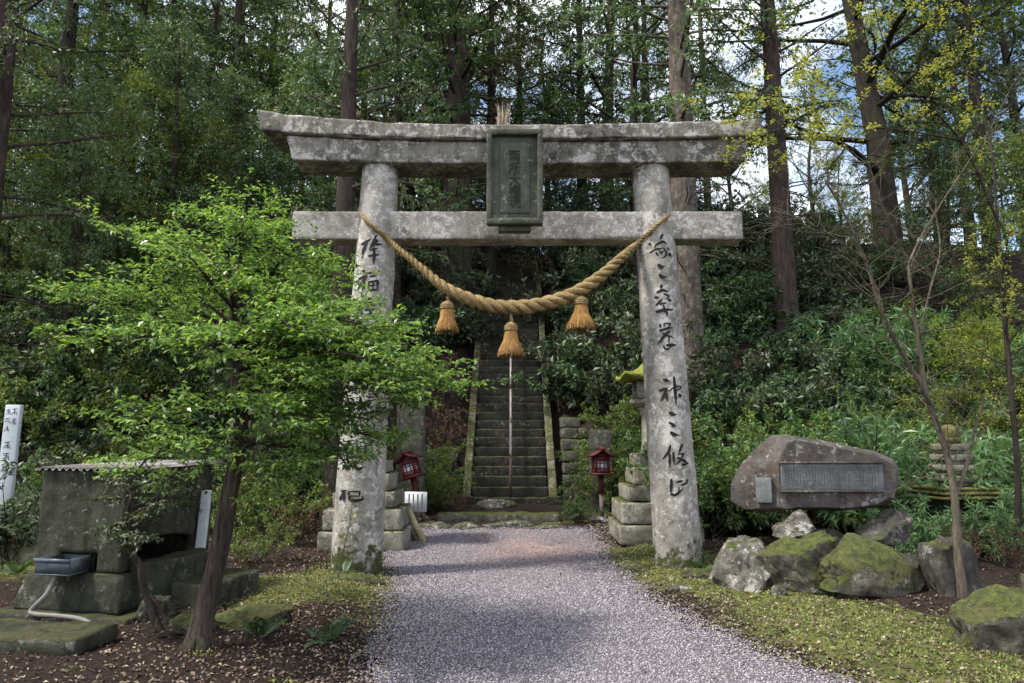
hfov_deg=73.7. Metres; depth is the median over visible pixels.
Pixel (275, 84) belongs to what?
forest tree
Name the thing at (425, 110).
conifer tree
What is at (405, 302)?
slope shrub
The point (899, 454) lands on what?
bamboo leaf shrub
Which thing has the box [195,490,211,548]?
white post
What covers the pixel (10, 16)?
conifer tree
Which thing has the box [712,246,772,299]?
dark shrub
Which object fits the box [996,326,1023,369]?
bamboo leaf shrub
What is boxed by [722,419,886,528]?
leafy shrub
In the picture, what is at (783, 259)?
conifer tree
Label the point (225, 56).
young tree
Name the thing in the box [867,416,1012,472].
bamboo leaf shrub
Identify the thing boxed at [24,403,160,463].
understorey shrub
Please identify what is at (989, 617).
boulder
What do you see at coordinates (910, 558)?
boulder
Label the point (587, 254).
glossy shrub
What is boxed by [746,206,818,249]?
dark shrub
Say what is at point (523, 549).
path
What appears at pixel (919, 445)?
bamboo leaf shrub
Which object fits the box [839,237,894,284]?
crest shrub
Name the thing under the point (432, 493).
shrub
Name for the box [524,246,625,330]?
glossy shrub
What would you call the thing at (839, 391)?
leafy shrub
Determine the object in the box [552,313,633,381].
glossy shrub
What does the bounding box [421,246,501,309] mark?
overhanging shrub
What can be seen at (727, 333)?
dark shrub
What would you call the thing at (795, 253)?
dark shrub
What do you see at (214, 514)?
bank shrub
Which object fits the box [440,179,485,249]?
young evergreen
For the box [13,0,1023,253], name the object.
sky
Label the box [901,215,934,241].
crest shrub
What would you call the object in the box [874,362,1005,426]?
bamboo leaf shrub
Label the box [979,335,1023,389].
bamboo leaf shrub
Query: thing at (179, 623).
ledge stone
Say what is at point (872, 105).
evergreen tree
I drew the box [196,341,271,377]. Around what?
understorey shrub
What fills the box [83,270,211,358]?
understorey shrub
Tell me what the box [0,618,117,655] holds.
stone platform
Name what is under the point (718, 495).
leafy shrub
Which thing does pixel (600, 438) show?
stone post
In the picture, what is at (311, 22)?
forest tree
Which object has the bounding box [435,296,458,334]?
straw tassel
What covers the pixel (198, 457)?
bank shrub
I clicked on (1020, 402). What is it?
lime shrub
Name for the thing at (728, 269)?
dark shrub
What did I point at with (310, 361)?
leafy tree
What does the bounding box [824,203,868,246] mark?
crest shrub
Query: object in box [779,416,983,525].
leafy shrub
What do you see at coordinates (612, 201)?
glossy shrub
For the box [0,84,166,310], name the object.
young tree
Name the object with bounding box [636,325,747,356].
glossy shrub
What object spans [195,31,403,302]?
conifer tree
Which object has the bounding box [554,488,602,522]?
shrub
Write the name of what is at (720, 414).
dark shrub
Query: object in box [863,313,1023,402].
lime shrub
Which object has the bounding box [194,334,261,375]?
understorey shrub
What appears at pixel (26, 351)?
understorey shrub
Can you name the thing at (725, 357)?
dark shrub
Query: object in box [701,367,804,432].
dark shrub
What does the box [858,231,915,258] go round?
crest shrub
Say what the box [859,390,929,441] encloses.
bamboo leaf shrub
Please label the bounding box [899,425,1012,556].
stone pagoda
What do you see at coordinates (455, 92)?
cedar tree
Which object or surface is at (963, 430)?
bamboo leaf shrub
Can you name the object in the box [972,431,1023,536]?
bamboo leaf shrub
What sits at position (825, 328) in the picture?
dark shrub
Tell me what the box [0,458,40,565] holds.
pale shrub
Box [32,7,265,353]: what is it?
conifer tree
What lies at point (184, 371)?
understorey shrub
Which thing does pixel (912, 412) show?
bamboo leaf shrub
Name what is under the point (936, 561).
boulder
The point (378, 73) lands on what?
forest tree
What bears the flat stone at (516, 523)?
on the ground
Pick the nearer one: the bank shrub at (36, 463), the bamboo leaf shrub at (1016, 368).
the bank shrub at (36, 463)
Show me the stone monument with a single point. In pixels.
(774, 473)
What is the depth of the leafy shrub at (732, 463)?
10.59 m
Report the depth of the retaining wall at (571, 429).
16.27 m
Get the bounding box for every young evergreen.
[408,246,496,336]
[435,179,518,274]
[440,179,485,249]
[543,178,599,211]
[552,182,614,290]
[554,258,623,350]
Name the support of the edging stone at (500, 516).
on the ground
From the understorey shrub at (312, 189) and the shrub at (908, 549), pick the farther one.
the understorey shrub at (312, 189)
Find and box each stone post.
[396,400,425,516]
[588,430,612,511]
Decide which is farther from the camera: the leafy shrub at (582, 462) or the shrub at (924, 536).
the leafy shrub at (582, 462)
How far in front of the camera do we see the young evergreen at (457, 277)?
20.27 m
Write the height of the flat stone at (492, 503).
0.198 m
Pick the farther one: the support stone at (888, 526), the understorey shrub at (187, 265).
the understorey shrub at (187, 265)
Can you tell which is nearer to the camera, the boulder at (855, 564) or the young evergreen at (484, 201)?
the boulder at (855, 564)
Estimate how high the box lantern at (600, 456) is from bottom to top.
1.403 m
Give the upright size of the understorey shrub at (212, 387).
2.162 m
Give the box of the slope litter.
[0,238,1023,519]
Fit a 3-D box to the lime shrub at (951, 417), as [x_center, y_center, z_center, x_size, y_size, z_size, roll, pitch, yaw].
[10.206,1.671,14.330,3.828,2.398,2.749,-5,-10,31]
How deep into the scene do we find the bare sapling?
6.90 m
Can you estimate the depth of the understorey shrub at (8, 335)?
15.97 m
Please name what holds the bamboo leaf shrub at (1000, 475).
on the ground
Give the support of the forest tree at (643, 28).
on the ground
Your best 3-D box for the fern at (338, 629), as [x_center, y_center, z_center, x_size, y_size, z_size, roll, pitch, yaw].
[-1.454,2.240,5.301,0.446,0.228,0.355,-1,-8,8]
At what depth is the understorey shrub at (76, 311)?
16.70 m
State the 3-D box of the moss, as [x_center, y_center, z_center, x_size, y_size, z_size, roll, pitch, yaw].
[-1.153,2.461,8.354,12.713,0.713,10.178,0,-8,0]
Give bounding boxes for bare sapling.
[668,33,1023,598]
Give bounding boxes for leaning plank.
[408,507,426,541]
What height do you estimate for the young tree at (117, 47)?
8.504 m
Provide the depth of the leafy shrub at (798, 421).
12.54 m
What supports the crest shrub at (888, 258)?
on the ground
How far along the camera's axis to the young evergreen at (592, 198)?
23.09 m
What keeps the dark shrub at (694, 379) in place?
on the ground
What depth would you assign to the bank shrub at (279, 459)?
12.84 m
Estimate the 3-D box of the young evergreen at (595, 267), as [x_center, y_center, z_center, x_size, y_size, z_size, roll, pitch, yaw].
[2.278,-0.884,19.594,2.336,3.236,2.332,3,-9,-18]
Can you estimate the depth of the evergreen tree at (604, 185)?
20.70 m
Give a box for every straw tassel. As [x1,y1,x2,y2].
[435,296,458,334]
[497,316,524,358]
[566,295,595,333]
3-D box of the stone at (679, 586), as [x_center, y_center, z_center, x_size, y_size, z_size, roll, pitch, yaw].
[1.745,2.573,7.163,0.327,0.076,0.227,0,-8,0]
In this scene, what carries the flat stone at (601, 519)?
on the ground
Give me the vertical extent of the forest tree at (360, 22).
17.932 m
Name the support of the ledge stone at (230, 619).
on the ground
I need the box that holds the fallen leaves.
[0,514,1023,682]
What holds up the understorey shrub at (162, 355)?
on the ground
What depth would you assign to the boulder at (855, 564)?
6.78 m
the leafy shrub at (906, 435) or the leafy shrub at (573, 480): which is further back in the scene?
the leafy shrub at (573, 480)
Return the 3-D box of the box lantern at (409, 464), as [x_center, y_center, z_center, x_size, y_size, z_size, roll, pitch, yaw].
[-1.787,2.723,12.684,0.440,1.403,0.460,-19,-11,9]
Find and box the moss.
[0,504,1023,682]
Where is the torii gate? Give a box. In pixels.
[257,109,762,574]
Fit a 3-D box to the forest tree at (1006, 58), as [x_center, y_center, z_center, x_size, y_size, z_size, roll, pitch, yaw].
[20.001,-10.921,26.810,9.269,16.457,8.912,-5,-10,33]
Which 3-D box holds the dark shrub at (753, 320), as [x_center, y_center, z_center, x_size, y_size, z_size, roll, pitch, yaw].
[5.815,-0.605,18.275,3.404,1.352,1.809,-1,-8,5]
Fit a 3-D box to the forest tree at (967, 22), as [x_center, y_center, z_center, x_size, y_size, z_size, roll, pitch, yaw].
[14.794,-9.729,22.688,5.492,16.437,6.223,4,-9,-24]
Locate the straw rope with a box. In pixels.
[358,208,673,321]
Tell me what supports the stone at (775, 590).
on the ground
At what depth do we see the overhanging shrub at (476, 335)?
20.24 m
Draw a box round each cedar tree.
[257,0,454,525]
[324,0,583,346]
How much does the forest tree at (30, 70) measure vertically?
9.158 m
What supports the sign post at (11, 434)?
on the ground
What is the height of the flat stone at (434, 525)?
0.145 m
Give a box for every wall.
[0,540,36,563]
[425,450,457,502]
[559,417,588,502]
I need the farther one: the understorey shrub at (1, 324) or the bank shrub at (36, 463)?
the understorey shrub at (1, 324)
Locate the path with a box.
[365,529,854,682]
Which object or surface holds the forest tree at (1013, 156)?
on the ground
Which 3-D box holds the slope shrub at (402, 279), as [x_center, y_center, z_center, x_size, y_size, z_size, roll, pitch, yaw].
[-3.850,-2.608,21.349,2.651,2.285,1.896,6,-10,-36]
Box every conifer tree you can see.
[0,0,112,325]
[0,0,149,373]
[0,0,202,295]
[0,57,169,424]
[10,0,231,263]
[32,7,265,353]
[108,0,299,251]
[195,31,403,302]
[367,0,508,263]
[557,0,828,413]
[664,0,728,209]
[693,0,873,366]
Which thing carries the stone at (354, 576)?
on the ground
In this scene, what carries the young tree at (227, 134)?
on the ground
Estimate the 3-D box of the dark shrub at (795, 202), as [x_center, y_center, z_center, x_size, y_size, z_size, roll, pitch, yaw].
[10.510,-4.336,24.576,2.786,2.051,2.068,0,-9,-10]
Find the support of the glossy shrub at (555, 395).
on the ground
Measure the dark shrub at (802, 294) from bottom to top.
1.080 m
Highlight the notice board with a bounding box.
[405,492,426,520]
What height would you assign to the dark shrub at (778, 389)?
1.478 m
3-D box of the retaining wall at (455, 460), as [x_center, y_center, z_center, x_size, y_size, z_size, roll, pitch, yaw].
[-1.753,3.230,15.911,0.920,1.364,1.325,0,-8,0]
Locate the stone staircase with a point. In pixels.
(533, 459)
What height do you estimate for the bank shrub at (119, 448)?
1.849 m
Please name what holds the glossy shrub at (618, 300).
on the ground
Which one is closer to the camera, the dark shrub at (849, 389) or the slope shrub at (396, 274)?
the dark shrub at (849, 389)
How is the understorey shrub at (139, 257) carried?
on the ground
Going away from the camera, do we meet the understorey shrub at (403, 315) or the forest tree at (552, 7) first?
the understorey shrub at (403, 315)
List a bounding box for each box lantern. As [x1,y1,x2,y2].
[393,451,426,521]
[587,447,614,516]
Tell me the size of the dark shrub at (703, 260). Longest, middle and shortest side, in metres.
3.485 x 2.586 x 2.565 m
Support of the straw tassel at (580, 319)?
hanging from the straw rope
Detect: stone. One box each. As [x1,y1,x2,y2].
[136,595,177,622]
[167,611,217,634]
[215,603,292,630]
[323,571,385,584]
[419,521,451,528]
[436,511,559,521]
[453,521,483,529]
[476,499,516,508]
[482,520,533,527]
[534,522,562,528]
[561,512,612,519]
[590,516,607,522]
[663,583,691,590]
[679,568,711,578]
[770,585,786,595]
[772,509,814,537]
[837,593,863,598]
[854,508,912,545]
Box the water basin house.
[0,459,258,624]
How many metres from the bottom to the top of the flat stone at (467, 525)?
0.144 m
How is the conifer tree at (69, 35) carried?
on the ground
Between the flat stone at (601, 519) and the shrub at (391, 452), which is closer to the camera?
the flat stone at (601, 519)
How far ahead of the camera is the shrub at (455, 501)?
13.26 m
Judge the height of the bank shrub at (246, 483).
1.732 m
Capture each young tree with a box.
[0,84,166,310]
[0,123,122,336]
[1,23,152,249]
[5,104,156,348]
[28,7,223,227]
[31,50,243,275]
[32,51,236,295]
[83,113,267,304]
[107,5,301,221]
[157,60,299,303]
[178,143,332,331]
[182,29,380,248]
[210,68,359,263]
[271,175,400,340]
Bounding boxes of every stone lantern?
[317,380,412,551]
[608,353,704,544]
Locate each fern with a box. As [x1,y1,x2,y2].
[1,558,32,573]
[230,608,288,636]
[303,614,358,645]
[332,559,355,571]
[592,505,611,512]
[692,558,712,568]
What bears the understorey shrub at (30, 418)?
on the ground
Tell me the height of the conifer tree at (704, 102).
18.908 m
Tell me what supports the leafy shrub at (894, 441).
on the ground
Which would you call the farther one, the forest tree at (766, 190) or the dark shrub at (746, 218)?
the forest tree at (766, 190)
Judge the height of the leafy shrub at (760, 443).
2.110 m
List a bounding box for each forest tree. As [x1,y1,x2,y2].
[0,63,70,264]
[5,0,124,199]
[13,0,157,209]
[16,35,83,157]
[21,50,199,221]
[23,0,205,198]
[74,0,266,217]
[75,0,303,214]
[153,0,328,196]
[159,71,262,196]
[184,50,329,218]
[194,0,401,207]
[197,0,336,213]
[247,0,519,211]
[260,45,375,212]
[291,0,416,195]
[333,0,485,200]
[355,0,439,211]
[404,0,557,285]
[420,26,483,248]
[442,9,565,209]
[443,0,603,206]
[476,0,602,252]
[522,0,654,211]
[533,179,598,252]
[574,0,728,210]
[585,0,723,210]
[693,58,795,210]
[704,181,737,210]
[744,178,807,215]
[747,66,865,243]
[781,0,1023,244]
[796,150,899,240]
[811,0,999,244]
[843,98,1023,322]
[847,0,1023,246]
[861,0,1023,277]
[897,124,1023,350]
[900,0,1023,248]
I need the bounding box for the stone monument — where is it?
[731,435,898,511]
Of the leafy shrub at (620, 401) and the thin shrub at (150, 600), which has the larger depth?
the leafy shrub at (620, 401)
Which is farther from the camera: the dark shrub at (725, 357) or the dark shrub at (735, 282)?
the dark shrub at (735, 282)
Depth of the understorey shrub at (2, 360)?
13.70 m
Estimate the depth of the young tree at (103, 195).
18.08 m
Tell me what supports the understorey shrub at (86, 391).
on the ground
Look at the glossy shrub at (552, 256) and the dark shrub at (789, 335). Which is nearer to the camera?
the dark shrub at (789, 335)
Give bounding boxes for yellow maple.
[680,0,1023,568]
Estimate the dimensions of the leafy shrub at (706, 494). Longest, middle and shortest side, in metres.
2.449 x 2.136 x 1.762 m
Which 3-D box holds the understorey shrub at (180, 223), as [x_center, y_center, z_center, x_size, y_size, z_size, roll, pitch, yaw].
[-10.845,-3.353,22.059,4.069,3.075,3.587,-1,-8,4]
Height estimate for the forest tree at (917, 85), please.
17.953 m
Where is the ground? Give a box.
[0,221,1023,682]
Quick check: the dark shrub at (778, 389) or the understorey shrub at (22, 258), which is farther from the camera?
the understorey shrub at (22, 258)
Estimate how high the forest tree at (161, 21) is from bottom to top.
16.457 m
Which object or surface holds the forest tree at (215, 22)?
on the ground
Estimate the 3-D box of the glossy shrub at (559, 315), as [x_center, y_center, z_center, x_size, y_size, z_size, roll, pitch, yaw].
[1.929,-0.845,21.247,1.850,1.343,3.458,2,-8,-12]
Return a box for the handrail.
[509,297,511,497]
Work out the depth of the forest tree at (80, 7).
27.50 m
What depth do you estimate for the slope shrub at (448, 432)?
16.33 m
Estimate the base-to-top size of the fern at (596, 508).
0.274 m
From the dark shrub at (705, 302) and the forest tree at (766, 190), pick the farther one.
the forest tree at (766, 190)
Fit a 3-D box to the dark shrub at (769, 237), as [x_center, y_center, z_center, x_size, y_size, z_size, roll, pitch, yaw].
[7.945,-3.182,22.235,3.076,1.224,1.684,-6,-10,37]
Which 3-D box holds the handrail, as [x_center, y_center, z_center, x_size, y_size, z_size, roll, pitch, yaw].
[-0.030,1.097,18.396,0.068,5.829,5.514,0,-8,0]
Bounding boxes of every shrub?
[0,206,39,269]
[0,241,82,350]
[0,246,33,297]
[0,279,80,353]
[0,305,26,351]
[0,311,74,391]
[0,334,128,459]
[0,343,81,442]
[0,355,124,435]
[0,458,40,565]
[0,476,41,539]
[1,219,44,269]
[1,272,24,345]
[2,268,30,308]
[3,320,133,398]
[4,249,45,279]
[5,304,188,422]
[7,219,67,247]
[14,446,133,497]
[14,450,61,516]
[16,329,168,422]
[16,427,104,498]
[16,441,74,497]
[22,261,183,357]
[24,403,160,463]
[30,428,150,475]
[30,431,157,491]
[32,232,148,263]
[38,269,165,324]
[41,343,196,395]
[56,402,193,462]
[58,236,199,325]
[74,462,212,633]
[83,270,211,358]
[83,334,244,434]
[96,194,210,256]
[102,293,286,404]
[102,377,287,445]
[109,223,174,282]
[126,239,267,303]
[145,319,211,369]
[150,233,259,322]
[152,341,263,424]
[163,430,227,483]
[186,261,249,312]
[193,242,324,322]
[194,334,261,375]
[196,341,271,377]
[202,341,288,392]
[204,367,324,464]
[210,449,332,538]
[210,489,247,531]
[211,502,301,566]
[212,437,328,533]
[215,202,355,294]
[222,300,319,389]
[225,422,291,474]
[253,438,321,491]
[263,179,317,230]
[264,484,328,545]
[278,447,322,515]
[285,179,335,211]
[314,280,424,335]
[324,258,414,277]
[331,257,399,288]
[386,416,431,469]
[386,452,463,503]
[387,430,473,484]
[387,453,440,503]
[392,287,421,321]
[392,302,464,350]
[393,297,478,336]
[400,358,438,392]
[401,245,433,293]
[401,257,475,310]
[401,257,491,312]
[412,335,493,418]
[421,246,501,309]
[424,450,476,504]
[424,468,460,513]
[425,391,481,461]
[429,297,499,351]
[438,486,467,511]
[450,306,518,353]
[472,246,518,270]
[502,201,581,276]
[502,363,634,410]
[505,269,585,332]
[519,318,573,363]
[523,246,567,291]
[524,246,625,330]
[526,246,574,280]
[533,330,642,417]
[537,331,622,375]
[543,187,624,211]
[544,304,590,327]
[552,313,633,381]
[552,341,610,411]
[554,443,629,499]
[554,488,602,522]
[556,209,628,286]
[560,425,622,470]
[567,246,636,287]
[572,444,624,506]
[574,200,621,247]
[576,197,628,211]
[578,373,641,435]
[579,400,641,466]
[579,415,641,462]
[589,293,638,320]
[591,294,717,363]
[595,261,630,303]
[595,273,746,316]
[603,273,639,330]
[604,434,699,491]
[610,429,641,478]
[616,428,779,539]
[619,383,692,414]
[624,332,719,370]
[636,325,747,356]
[637,445,794,534]
[686,332,738,411]
[689,391,801,441]
[691,387,774,459]
[691,399,776,448]
[692,426,843,526]
[693,404,809,531]
[693,407,836,520]
[695,436,775,533]
[696,400,837,456]
[696,412,867,536]
[697,182,709,208]
[697,189,757,249]
[697,196,764,223]
[697,206,739,287]
[697,436,757,531]
[699,337,776,408]
[699,413,882,534]
[699,436,755,519]
[700,246,727,295]
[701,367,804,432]
[702,286,786,330]
[702,299,803,339]
[703,265,782,313]
[703,286,721,307]
[703,320,773,352]
[704,247,747,276]
[705,394,858,445]
[707,340,736,377]
[710,286,859,337]
[712,245,771,279]
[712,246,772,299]
[712,429,787,451]
[713,270,812,302]
[722,344,821,384]
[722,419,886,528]
[726,192,770,253]
[726,364,930,425]
[729,331,844,435]
[732,225,860,302]
[737,409,844,518]
[739,210,770,238]
[739,218,808,255]
[740,205,836,230]
[741,322,841,358]
[743,312,891,369]
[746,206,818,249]
[746,243,811,269]
[747,256,808,280]
[748,377,883,435]
[752,377,870,409]
[756,309,854,340]
[764,382,931,456]
[767,290,836,314]
[770,239,850,268]
[777,399,1013,534]
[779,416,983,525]
[787,305,883,383]
[790,190,837,232]
[791,204,836,247]
[792,207,855,258]
[796,251,879,309]
[797,280,886,342]
[797,423,925,529]
[800,249,875,286]
[810,400,896,451]
[815,431,925,534]
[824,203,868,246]
[826,307,939,392]
[836,280,882,304]
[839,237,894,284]
[841,351,929,406]
[846,212,871,243]
[847,289,934,313]
[848,393,1023,447]
[849,426,982,467]
[852,253,903,290]
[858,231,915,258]
[858,304,957,357]
[858,429,1023,525]
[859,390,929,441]
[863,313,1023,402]
[863,493,966,546]
[867,236,942,287]
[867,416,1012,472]
[868,288,1020,357]
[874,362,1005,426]
[877,422,1012,466]
[886,416,996,448]
[890,381,986,430]
[892,539,918,556]
[895,335,1023,419]
[895,369,1023,437]
[897,338,1023,425]
[898,307,1023,440]
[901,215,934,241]
[901,334,1023,421]
[902,310,1012,388]
[906,432,1023,527]
[909,409,1023,526]
[913,440,1023,526]
[923,390,1023,449]
[930,487,1023,563]
[931,515,986,558]
[939,335,1023,413]
[943,302,1023,353]
[949,417,1020,440]
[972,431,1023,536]
[977,516,1023,577]
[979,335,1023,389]
[986,452,1023,533]
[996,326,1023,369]
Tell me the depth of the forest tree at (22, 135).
22.00 m
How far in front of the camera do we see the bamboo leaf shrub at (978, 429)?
13.68 m
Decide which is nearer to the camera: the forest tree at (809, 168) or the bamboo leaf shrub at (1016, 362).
the bamboo leaf shrub at (1016, 362)
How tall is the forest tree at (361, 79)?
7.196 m
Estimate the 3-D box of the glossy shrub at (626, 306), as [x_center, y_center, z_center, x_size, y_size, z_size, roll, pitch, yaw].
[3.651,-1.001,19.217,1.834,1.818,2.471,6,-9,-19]
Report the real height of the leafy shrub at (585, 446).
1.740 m
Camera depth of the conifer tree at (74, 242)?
15.76 m
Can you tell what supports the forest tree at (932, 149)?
on the ground
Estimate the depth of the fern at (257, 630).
5.44 m
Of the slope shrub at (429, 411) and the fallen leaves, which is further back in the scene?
the slope shrub at (429, 411)
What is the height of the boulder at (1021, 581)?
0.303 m
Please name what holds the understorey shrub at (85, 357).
on the ground
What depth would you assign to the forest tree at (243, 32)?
35.45 m
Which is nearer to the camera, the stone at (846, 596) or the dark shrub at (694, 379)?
the stone at (846, 596)
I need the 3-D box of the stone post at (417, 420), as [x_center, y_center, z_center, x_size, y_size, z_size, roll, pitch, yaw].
[-2.035,2.372,13.702,0.551,2.408,0.448,0,-8,0]
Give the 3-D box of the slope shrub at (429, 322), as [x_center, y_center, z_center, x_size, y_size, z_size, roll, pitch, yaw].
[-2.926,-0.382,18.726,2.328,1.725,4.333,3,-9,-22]
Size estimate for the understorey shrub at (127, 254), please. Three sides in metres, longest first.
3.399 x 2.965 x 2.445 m
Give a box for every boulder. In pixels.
[709,535,769,592]
[755,530,839,594]
[796,528,843,540]
[817,533,923,597]
[902,553,920,570]
[917,535,984,596]
[948,584,1023,655]
[1018,573,1023,588]
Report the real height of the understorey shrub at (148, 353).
2.792 m
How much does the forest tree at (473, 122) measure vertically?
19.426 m
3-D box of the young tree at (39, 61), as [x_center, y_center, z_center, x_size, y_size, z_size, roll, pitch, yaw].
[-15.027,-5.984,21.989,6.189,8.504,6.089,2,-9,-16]
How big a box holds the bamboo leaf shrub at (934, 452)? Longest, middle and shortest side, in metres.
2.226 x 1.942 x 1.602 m
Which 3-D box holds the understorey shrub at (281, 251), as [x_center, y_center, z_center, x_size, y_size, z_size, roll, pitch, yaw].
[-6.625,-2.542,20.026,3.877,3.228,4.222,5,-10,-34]
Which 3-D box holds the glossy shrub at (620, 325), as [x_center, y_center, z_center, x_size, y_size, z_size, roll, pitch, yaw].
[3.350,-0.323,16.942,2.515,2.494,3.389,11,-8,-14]
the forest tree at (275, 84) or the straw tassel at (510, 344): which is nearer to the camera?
the straw tassel at (510, 344)
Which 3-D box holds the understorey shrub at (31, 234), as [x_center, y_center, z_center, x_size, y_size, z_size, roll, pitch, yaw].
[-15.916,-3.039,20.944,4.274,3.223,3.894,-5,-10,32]
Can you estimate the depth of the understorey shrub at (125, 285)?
17.42 m
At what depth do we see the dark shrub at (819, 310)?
17.29 m
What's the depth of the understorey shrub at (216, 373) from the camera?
13.32 m
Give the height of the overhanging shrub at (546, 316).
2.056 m
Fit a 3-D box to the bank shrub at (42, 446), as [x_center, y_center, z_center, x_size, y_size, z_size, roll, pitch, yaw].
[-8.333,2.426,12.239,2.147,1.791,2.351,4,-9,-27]
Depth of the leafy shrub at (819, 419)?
10.99 m
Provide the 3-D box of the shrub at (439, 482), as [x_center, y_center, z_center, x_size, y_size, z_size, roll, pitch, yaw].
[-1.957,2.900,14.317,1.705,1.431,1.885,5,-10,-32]
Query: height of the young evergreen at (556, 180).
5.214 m
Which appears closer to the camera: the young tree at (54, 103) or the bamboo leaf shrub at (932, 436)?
the bamboo leaf shrub at (932, 436)
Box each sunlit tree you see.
[804,180,871,243]
[835,198,903,238]
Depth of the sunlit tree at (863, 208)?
33.93 m
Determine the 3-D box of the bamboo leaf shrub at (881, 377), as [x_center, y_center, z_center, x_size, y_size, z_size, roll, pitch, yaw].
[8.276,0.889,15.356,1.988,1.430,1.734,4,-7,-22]
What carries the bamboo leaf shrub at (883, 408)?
on the ground
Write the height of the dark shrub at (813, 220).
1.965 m
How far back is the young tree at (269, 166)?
17.64 m
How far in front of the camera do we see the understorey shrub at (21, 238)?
21.53 m
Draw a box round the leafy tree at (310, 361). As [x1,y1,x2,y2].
[24,167,505,652]
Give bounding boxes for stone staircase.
[456,246,561,504]
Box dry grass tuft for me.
[496,103,510,124]
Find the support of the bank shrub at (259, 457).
on the ground
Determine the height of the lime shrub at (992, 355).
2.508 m
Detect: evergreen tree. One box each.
[278,0,547,320]
[476,0,753,211]
[483,0,734,309]
[616,0,1023,285]
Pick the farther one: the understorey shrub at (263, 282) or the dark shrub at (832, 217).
the dark shrub at (832, 217)
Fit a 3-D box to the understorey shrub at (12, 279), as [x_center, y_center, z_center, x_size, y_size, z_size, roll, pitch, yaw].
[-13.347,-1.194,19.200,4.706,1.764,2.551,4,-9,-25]
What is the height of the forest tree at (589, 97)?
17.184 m
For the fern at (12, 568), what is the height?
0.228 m
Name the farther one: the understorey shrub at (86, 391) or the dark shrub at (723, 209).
the dark shrub at (723, 209)
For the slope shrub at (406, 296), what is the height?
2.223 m
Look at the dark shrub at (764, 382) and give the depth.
15.22 m
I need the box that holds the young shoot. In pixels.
[335,485,359,578]
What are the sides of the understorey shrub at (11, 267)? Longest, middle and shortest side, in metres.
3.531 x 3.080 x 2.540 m
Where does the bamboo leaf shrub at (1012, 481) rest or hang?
on the ground
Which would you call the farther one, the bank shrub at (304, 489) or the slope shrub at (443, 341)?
the slope shrub at (443, 341)
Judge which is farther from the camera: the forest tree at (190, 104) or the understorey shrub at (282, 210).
the forest tree at (190, 104)
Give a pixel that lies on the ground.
(994, 575)
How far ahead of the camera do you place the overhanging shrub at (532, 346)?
19.11 m
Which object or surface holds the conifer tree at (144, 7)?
on the ground
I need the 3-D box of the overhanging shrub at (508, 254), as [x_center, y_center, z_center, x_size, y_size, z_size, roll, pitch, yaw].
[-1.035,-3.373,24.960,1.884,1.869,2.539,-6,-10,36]
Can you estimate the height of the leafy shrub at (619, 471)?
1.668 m
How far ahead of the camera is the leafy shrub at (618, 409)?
15.90 m
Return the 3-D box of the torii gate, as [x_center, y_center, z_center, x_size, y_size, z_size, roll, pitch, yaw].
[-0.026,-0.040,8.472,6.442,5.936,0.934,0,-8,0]
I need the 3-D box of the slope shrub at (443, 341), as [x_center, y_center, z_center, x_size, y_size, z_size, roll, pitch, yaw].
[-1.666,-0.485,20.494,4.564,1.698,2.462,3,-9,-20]
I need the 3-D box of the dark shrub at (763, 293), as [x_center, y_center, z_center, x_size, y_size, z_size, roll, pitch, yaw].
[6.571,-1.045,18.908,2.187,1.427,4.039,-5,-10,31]
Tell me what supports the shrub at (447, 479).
on the ground
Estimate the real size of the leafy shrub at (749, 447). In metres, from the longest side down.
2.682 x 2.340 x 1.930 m
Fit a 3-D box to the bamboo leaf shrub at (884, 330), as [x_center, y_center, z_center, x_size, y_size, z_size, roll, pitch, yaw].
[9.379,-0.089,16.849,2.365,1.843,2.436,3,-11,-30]
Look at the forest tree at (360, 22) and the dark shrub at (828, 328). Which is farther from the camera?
the forest tree at (360, 22)
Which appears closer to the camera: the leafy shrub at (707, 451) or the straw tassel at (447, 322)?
the straw tassel at (447, 322)
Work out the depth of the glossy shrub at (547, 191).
25.87 m
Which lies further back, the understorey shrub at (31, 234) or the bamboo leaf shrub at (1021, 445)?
the understorey shrub at (31, 234)
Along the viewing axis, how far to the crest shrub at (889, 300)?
18.98 m
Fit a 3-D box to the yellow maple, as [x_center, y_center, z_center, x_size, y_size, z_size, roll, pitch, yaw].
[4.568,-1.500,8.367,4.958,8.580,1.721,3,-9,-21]
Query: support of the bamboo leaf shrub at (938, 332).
on the ground
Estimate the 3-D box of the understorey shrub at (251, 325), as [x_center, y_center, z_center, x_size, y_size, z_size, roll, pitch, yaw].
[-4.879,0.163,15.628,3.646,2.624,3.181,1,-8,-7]
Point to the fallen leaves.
(355, 625)
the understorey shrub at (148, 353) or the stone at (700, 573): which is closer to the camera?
the stone at (700, 573)
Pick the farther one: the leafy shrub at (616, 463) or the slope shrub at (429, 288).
the slope shrub at (429, 288)
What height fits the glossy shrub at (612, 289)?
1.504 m
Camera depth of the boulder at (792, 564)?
7.08 m
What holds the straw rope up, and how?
attached to the torii gate
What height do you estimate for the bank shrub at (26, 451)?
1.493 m
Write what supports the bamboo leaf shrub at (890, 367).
on the ground
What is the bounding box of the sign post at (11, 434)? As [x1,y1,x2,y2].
[0,405,23,539]
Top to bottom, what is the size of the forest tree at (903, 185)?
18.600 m
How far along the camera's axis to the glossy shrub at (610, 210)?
22.47 m
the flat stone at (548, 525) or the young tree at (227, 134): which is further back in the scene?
the young tree at (227, 134)
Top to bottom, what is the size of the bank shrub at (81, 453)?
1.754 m

